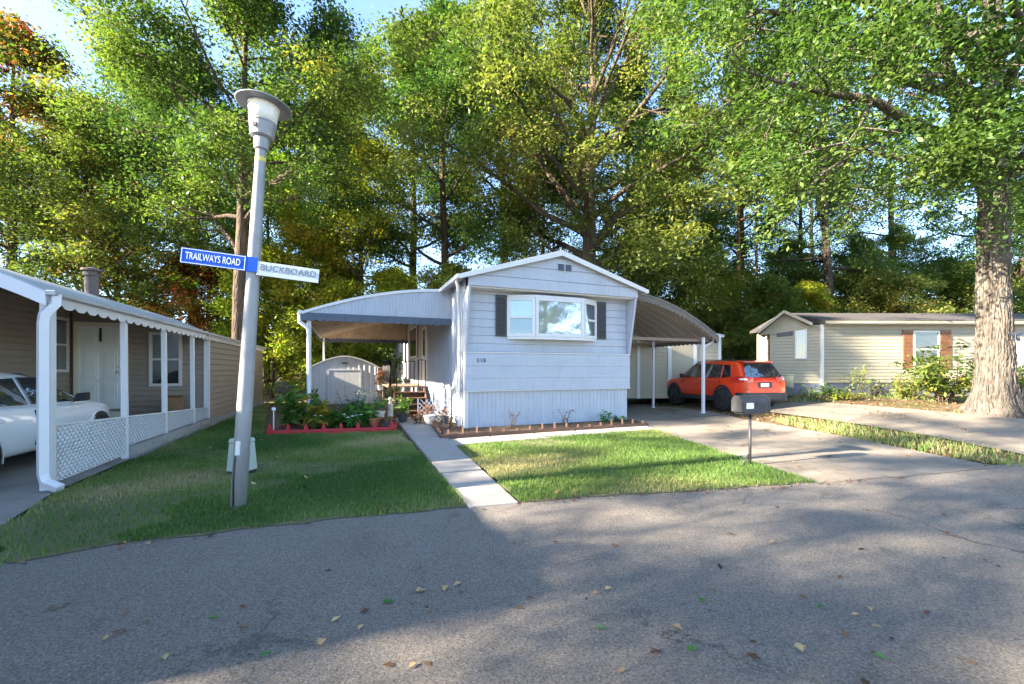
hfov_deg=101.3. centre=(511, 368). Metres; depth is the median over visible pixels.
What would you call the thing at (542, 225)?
woodland tree
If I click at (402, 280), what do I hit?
shrub
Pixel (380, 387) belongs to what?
flower pot
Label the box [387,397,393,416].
garden statue
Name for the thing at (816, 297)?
shrub
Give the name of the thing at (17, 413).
sedan
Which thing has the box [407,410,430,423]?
flowering plant
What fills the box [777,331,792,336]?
window
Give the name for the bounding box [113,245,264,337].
young maple
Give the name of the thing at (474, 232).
woodland tree
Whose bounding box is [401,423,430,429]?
walkway slab
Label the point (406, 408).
flowering plant
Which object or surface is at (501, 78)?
oak tree
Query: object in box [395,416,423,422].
walkway slab
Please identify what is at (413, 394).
entry deck
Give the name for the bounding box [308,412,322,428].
flowering plant
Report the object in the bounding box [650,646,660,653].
fallen leaf
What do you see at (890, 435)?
verge grass
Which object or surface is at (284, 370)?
young tree
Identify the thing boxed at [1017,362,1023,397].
bush
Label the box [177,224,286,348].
woodland tree
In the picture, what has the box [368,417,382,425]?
flower pot
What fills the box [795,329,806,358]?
window
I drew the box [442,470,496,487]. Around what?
walkway slab
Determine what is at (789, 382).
wheeled bin
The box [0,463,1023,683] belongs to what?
road
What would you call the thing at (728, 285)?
shrub
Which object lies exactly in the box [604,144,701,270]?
woodland tree
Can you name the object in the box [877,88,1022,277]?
woodland tree
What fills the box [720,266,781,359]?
shrub
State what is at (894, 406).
leaf litter
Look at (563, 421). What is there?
rose bush
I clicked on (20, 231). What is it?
woodland tree
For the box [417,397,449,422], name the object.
trellis
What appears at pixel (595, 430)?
walkway slab
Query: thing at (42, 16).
sky
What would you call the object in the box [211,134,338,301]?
woodland tree
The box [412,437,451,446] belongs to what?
walkway slab
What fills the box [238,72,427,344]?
woodland tree
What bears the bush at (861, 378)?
on the ground at (709, 405)
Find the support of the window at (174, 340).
in the mobile home at (87, 352)
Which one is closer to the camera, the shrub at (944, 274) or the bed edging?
the bed edging
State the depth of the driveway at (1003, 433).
10.83 m
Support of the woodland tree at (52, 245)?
on the ground at (709, 405)
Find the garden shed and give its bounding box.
[311,356,378,403]
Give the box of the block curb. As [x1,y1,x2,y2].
[129,400,263,458]
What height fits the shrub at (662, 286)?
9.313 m
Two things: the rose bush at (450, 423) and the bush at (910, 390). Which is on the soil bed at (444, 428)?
the rose bush at (450, 423)
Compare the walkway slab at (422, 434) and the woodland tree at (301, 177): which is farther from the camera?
the woodland tree at (301, 177)
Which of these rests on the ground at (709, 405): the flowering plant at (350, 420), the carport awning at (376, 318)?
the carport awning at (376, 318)
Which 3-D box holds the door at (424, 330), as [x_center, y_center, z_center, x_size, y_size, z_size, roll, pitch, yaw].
[-3.260,-0.520,15.510,0.124,2.080,0.900,0,0,-22]
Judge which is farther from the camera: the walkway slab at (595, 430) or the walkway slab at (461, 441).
the walkway slab at (595, 430)
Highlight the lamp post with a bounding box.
[229,89,291,509]
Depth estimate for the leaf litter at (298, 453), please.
6.01 m
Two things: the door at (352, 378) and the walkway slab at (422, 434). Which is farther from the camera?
the door at (352, 378)
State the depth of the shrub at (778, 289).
27.63 m
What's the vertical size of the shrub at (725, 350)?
8.597 m
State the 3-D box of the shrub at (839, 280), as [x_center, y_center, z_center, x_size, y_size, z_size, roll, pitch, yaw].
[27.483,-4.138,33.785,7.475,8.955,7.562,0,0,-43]
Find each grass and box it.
[771,414,1023,467]
[791,392,966,412]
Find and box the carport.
[0,268,265,492]
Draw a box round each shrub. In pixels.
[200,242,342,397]
[261,254,394,389]
[267,274,384,393]
[346,265,425,395]
[385,256,474,376]
[626,266,677,300]
[666,259,765,359]
[696,270,782,359]
[719,273,828,359]
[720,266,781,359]
[765,279,847,321]
[779,266,862,312]
[822,263,892,312]
[838,267,960,312]
[877,257,973,311]
[916,259,1023,313]
[971,276,1023,313]
[1012,259,1023,309]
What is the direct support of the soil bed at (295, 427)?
on the ground at (709, 405)
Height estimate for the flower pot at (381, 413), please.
0.670 m
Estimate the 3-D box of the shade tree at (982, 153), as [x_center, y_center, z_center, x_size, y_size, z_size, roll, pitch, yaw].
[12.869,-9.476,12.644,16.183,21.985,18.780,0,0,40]
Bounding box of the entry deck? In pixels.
[382,359,428,416]
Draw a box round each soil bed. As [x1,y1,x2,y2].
[274,423,393,429]
[434,414,641,433]
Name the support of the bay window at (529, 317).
in the mobile home at (541, 339)
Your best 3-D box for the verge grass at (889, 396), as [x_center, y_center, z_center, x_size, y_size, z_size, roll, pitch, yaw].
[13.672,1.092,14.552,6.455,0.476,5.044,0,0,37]
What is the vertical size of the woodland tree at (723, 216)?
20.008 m
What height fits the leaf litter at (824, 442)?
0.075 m
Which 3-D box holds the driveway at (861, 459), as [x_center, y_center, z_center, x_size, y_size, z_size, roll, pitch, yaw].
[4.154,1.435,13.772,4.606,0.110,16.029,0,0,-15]
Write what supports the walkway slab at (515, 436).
on the ground at (709, 405)
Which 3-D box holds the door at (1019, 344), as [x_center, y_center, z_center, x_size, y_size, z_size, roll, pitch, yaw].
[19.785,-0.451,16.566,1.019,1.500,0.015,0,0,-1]
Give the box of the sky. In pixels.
[0,0,1023,334]
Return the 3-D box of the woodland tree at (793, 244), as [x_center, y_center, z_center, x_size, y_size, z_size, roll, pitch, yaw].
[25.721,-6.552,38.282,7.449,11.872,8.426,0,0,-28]
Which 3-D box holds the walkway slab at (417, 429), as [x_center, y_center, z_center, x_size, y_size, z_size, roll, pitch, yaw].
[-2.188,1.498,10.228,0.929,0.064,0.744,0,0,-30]
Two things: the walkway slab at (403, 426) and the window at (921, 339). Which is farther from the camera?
the window at (921, 339)
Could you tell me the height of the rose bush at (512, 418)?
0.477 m
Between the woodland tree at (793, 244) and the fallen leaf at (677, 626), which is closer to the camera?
the fallen leaf at (677, 626)
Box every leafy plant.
[274,382,320,426]
[281,388,325,426]
[322,403,353,427]
[340,400,365,425]
[349,399,383,426]
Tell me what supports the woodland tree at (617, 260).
on the ground at (709, 405)
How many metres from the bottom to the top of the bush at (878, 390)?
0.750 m
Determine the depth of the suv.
13.52 m
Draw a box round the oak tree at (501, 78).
[347,0,835,317]
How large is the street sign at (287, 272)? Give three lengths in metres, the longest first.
0.605 x 0.150 x 0.011 m
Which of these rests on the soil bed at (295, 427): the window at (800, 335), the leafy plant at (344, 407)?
the leafy plant at (344, 407)
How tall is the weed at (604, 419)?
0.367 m
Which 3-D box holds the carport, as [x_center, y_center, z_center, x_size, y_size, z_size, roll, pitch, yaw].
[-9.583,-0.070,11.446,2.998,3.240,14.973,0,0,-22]
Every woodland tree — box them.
[0,86,194,321]
[0,97,213,319]
[0,102,119,289]
[18,33,220,284]
[32,51,273,324]
[149,148,351,394]
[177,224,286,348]
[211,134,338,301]
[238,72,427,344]
[264,123,440,353]
[302,10,515,287]
[325,0,566,271]
[396,0,589,268]
[477,110,610,270]
[534,51,720,279]
[596,230,690,301]
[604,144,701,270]
[642,52,736,296]
[642,92,745,261]
[675,216,763,326]
[689,86,822,355]
[700,241,732,267]
[704,53,800,358]
[722,122,787,271]
[727,1,921,310]
[744,135,887,278]
[762,154,893,273]
[763,235,850,296]
[784,69,974,294]
[812,233,906,295]
[840,219,965,312]
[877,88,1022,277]
[927,180,1023,312]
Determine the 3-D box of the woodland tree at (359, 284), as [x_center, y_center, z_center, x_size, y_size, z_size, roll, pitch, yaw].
[-8.967,-6.496,25.867,11.796,16.620,10.428,0,0,-40]
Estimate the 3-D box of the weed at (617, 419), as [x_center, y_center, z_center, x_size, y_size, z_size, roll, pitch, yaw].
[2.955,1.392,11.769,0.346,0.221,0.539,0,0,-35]
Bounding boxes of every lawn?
[0,403,466,562]
[457,430,810,501]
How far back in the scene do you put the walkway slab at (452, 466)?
6.37 m
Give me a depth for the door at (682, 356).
16.65 m
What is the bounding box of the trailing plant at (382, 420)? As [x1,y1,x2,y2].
[377,416,393,426]
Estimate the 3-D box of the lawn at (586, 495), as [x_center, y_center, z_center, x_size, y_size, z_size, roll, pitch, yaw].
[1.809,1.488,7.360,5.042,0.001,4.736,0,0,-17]
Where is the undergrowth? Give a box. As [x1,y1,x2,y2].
[81,289,756,374]
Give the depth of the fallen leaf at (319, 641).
2.29 m
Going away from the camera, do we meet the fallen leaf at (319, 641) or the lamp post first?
the fallen leaf at (319, 641)
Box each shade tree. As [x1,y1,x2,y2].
[0,0,410,340]
[615,0,1023,418]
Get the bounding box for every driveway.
[627,403,994,483]
[771,402,1023,453]
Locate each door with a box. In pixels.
[79,326,120,408]
[329,371,344,402]
[345,371,359,402]
[422,326,426,382]
[672,345,693,378]
[763,394,770,411]
[1016,339,1023,376]
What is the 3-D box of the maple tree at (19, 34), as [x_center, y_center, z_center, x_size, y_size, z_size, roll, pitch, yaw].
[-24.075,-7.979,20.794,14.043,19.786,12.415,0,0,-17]
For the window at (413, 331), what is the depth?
17.78 m
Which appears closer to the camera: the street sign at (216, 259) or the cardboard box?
the street sign at (216, 259)
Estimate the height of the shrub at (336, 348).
7.164 m
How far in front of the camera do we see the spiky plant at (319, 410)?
10.03 m
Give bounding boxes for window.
[56,316,68,371]
[149,332,181,385]
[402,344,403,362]
[410,325,416,357]
[507,295,596,341]
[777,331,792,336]
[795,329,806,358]
[913,331,939,367]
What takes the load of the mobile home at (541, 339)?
on the ground at (709, 405)
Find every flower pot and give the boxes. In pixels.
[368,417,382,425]
[373,398,388,416]
[374,374,386,389]
[390,393,412,421]
[418,403,439,424]
[438,405,453,423]
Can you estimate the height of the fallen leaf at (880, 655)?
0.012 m
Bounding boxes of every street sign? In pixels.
[180,247,257,272]
[257,261,319,282]
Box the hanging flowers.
[376,370,387,377]
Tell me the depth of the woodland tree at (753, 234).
34.50 m
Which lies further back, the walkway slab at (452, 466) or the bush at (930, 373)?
the bush at (930, 373)
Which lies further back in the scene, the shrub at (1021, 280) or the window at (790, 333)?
the shrub at (1021, 280)
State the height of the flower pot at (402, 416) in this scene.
0.827 m
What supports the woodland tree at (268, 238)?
on the ground at (709, 405)
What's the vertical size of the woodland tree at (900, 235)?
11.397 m
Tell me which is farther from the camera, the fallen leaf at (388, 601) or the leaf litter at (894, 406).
the leaf litter at (894, 406)
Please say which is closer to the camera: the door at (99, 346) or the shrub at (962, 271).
the door at (99, 346)
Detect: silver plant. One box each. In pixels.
[331,389,370,410]
[354,389,381,417]
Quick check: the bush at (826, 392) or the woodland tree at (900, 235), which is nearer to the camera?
the bush at (826, 392)
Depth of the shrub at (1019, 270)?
31.38 m
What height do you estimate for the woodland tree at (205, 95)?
22.290 m
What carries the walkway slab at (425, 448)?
on the ground at (709, 405)
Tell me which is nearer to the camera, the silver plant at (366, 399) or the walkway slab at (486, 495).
the walkway slab at (486, 495)
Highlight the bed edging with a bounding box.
[427,413,648,438]
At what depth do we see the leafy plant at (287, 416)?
10.13 m
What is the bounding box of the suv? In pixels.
[667,360,786,409]
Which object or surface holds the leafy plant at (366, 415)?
on the soil bed at (295, 427)
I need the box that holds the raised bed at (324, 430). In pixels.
[266,421,396,434]
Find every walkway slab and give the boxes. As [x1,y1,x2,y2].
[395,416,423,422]
[398,420,424,426]
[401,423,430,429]
[404,426,434,434]
[408,431,437,439]
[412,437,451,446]
[418,443,459,454]
[424,450,468,463]
[432,458,481,475]
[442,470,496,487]
[447,436,498,445]
[454,484,517,507]
[491,433,542,440]
[535,431,580,437]
[576,428,618,434]
[614,426,653,431]
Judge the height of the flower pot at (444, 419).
0.531 m
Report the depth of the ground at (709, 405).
13.97 m
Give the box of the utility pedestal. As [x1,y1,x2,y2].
[226,437,256,474]
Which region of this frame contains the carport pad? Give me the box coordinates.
[0,425,209,524]
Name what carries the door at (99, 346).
in the mobile home at (87, 352)
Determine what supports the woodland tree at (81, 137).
on the ground at (709, 405)
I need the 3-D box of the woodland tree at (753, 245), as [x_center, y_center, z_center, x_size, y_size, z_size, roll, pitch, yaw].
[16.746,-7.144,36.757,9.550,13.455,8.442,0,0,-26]
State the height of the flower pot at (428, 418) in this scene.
0.569 m
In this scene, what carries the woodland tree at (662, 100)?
on the ground at (709, 405)
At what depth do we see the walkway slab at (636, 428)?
10.34 m
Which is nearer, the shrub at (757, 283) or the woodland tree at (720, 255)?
the shrub at (757, 283)
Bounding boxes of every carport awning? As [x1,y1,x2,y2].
[297,289,451,425]
[631,294,720,412]
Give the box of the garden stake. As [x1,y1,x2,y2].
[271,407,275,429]
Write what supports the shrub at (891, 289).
on the ground at (709, 405)
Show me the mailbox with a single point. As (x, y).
(749, 405)
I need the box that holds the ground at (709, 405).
[0,350,1023,552]
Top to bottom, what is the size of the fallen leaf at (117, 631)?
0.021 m
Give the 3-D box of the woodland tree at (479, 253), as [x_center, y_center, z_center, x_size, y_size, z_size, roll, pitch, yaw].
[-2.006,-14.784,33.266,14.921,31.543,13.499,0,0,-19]
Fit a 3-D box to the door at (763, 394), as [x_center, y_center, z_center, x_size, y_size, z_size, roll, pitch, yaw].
[3.944,0.528,6.562,0.040,0.262,0.224,0,0,-14]
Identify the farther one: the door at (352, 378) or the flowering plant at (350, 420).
the door at (352, 378)
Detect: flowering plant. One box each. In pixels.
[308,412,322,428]
[342,414,362,427]
[395,402,408,411]
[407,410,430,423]
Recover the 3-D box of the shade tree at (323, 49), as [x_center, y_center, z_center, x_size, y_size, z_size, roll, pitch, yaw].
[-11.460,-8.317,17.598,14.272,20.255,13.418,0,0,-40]
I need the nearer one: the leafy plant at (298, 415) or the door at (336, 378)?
the leafy plant at (298, 415)
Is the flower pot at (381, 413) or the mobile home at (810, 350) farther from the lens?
the mobile home at (810, 350)
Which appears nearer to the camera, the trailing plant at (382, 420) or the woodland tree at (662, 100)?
the trailing plant at (382, 420)
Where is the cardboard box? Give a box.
[168,395,183,410]
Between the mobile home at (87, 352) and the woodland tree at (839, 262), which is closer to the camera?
the mobile home at (87, 352)
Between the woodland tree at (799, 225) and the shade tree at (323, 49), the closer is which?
the shade tree at (323, 49)
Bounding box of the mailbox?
[731,394,770,464]
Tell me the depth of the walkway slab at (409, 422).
11.57 m
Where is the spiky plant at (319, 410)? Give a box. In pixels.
[293,393,341,427]
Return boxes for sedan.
[0,373,111,466]
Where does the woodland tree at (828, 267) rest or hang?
on the ground at (709, 405)
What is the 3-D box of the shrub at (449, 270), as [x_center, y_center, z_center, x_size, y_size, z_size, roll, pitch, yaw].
[-3.651,-2.077,22.803,6.654,7.880,6.578,0,0,-39]
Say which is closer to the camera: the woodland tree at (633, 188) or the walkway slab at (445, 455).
the walkway slab at (445, 455)
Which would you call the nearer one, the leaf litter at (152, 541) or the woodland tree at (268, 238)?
the leaf litter at (152, 541)
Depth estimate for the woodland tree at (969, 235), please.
30.00 m
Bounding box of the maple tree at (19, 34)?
[0,6,189,298]
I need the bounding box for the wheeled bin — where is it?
[780,374,794,395]
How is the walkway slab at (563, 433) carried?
on the ground at (709, 405)
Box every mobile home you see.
[0,267,265,428]
[396,250,648,427]
[750,310,1023,394]
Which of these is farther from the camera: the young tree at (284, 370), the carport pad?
the young tree at (284, 370)
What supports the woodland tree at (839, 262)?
on the ground at (709, 405)
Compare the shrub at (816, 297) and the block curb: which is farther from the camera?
the shrub at (816, 297)
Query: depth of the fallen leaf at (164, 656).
2.16 m
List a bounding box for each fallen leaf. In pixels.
[111,628,124,635]
[160,652,170,659]
[316,637,325,644]
[382,598,394,602]
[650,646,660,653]
[672,622,682,628]
[687,644,696,651]
[794,642,806,651]
[873,652,889,659]
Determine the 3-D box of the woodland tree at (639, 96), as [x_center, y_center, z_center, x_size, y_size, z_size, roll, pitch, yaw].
[8.236,-12.011,33.136,14.033,24.912,12.761,0,0,44]
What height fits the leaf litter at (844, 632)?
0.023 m
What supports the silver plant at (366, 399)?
on the soil bed at (295, 427)
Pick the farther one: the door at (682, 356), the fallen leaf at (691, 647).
the door at (682, 356)
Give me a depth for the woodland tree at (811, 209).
48.06 m
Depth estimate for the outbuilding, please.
16.63 m
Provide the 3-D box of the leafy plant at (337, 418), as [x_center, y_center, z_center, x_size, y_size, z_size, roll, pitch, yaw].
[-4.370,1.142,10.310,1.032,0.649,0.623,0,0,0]
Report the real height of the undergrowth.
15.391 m
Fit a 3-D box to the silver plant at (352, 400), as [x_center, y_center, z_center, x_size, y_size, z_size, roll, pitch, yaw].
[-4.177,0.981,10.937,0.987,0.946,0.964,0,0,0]
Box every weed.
[597,410,611,421]
[612,415,627,421]
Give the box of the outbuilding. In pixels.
[627,333,724,397]
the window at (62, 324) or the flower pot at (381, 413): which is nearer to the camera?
the window at (62, 324)
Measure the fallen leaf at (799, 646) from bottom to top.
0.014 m
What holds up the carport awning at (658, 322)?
on the ground at (709, 405)
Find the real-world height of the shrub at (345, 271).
9.313 m
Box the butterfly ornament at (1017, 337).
[1011,331,1022,340]
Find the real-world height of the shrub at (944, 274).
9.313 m
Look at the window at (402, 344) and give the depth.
21.02 m
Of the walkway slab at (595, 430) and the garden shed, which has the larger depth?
the garden shed
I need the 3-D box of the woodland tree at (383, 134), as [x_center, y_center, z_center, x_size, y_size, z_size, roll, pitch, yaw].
[-7.502,-11.993,29.335,15.067,26.747,13.701,0,0,-19]
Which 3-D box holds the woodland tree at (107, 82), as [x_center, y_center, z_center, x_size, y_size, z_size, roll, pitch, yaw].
[-27.369,-11.097,30.683,12.761,24.912,14.033,0,0,5]
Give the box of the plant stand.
[374,367,385,409]
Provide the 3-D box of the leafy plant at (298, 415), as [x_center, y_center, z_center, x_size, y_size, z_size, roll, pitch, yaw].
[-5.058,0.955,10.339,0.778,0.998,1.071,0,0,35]
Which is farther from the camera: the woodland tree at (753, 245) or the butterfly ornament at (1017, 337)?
the woodland tree at (753, 245)
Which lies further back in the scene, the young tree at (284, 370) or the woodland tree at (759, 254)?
the woodland tree at (759, 254)
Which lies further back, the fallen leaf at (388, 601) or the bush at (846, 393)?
the bush at (846, 393)
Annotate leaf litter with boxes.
[20,475,903,563]
[73,404,443,522]
[143,506,999,683]
[477,440,810,493]
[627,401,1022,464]
[725,425,985,475]
[801,394,966,429]
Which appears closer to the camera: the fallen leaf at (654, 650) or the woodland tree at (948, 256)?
the fallen leaf at (654, 650)
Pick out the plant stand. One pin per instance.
(379, 383)
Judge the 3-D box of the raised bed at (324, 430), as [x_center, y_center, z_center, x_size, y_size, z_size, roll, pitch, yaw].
[-4.327,1.401,10.360,2.842,0.298,1.120,0,0,-13]
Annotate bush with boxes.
[448,411,453,426]
[509,410,519,426]
[558,409,573,423]
[799,382,852,399]
[830,384,865,400]
[841,362,883,395]
[861,381,893,395]
[885,371,935,398]
[889,342,1020,402]
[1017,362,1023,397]
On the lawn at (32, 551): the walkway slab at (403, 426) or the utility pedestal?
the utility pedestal
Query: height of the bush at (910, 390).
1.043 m
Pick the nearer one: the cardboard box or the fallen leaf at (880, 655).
the fallen leaf at (880, 655)
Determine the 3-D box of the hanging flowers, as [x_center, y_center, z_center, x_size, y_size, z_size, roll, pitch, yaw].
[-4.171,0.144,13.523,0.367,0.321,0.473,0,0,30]
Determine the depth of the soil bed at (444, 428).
10.59 m

